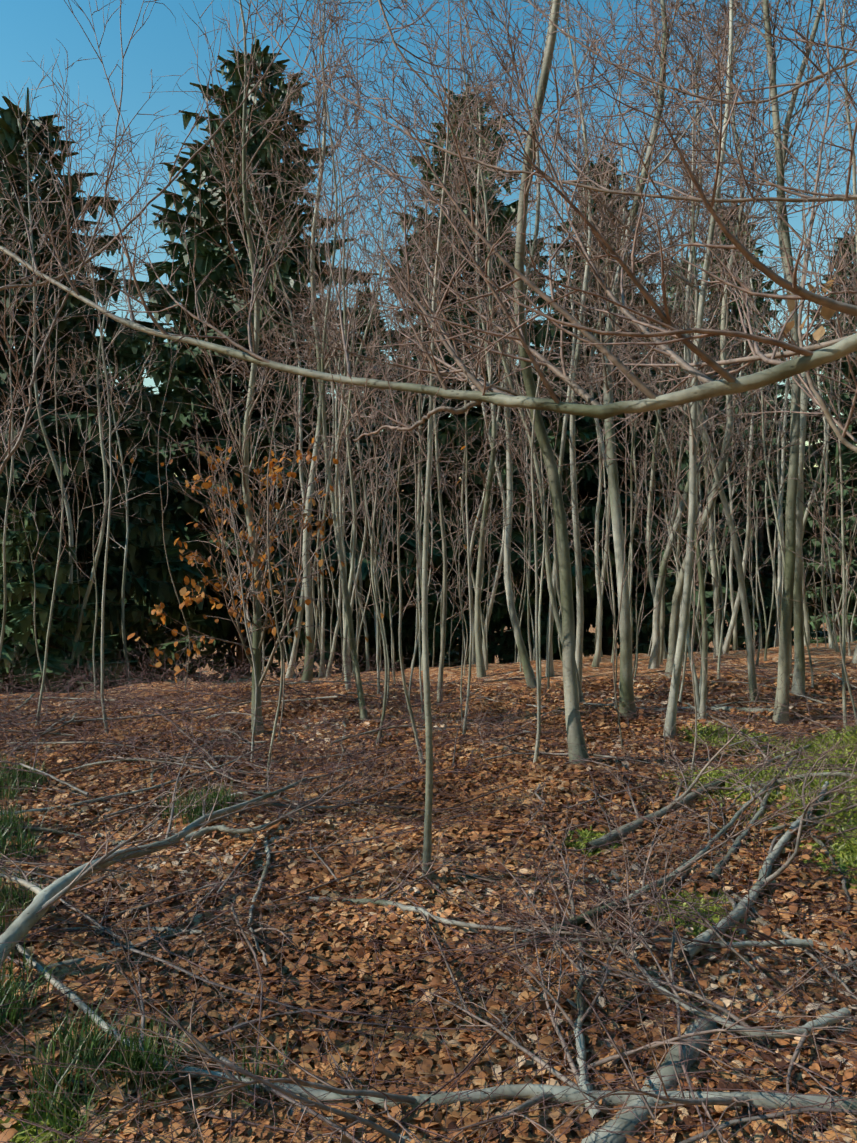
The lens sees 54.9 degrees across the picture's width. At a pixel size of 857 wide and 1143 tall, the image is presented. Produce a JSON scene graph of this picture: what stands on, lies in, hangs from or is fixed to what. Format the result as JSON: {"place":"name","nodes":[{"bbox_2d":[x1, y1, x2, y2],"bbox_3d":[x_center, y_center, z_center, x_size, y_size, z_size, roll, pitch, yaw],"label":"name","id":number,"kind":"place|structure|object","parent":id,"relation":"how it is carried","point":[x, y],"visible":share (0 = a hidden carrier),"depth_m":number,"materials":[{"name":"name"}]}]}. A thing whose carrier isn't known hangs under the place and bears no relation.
{"place":"outdoors","nodes":[
{"label":"outdoors","id":0,"kind":"place"},
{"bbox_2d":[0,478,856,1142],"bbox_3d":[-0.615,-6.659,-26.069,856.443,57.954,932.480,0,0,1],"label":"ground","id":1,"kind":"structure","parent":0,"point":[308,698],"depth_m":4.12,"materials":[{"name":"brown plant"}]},
{"bbox_2d":[0,752,295,1142],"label":"grass tufts","id":2,"kind":"object","parent":1,"relation":"on","point":[136,1058],"visible":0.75,"depth_m":2.43,"materials":[{"name":"green plant"}]},
{"bbox_2d":[0,721,856,1142],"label":"plants","id":3,"kind":"object","parent":1,"relation":"on","point":[822,743],"visible":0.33,"depth_m":4.55,"materials":[{"name":"green plant"}]},
{"bbox_2d":[0,32,856,693],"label":"spruce","id":4,"kind":"object","parent":1,"relation":"on","point":[138,602],"depth_m":22.95,"materials":[{"name":"green plant"}]},
{"bbox_2d":[0,0,856,1142],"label":"bare trees","id":5,"kind":"object","parent":1,"relation":"on","point":[796,374],"visible":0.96,"depth_m":6.66,"materials":[{"name":"grey plant"}]},
{"bbox_2d":[117,446,477,617],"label":"marcescent leaves","id":6,"kind":"object","parent":5,"relation":"attached to","point":[170,462],"visible":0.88,"depth_m":7.95,"materials":[{"name":"brown plant"}]},
{"bbox_2d":[127,277,835,682],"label":"autumn leaves","id":7,"kind":"object","parent":5,"relation":"on","point":[817,335],"visible":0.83,"depth_m":6.87,"materials":[{"name":"orange plant"}]},
{"bbox_2d":[0,0,856,477],"label":"sky","id":8,"kind":"structure","parent":0,"point":[163,45],"materials":[{"name":"blue"}]}
]}

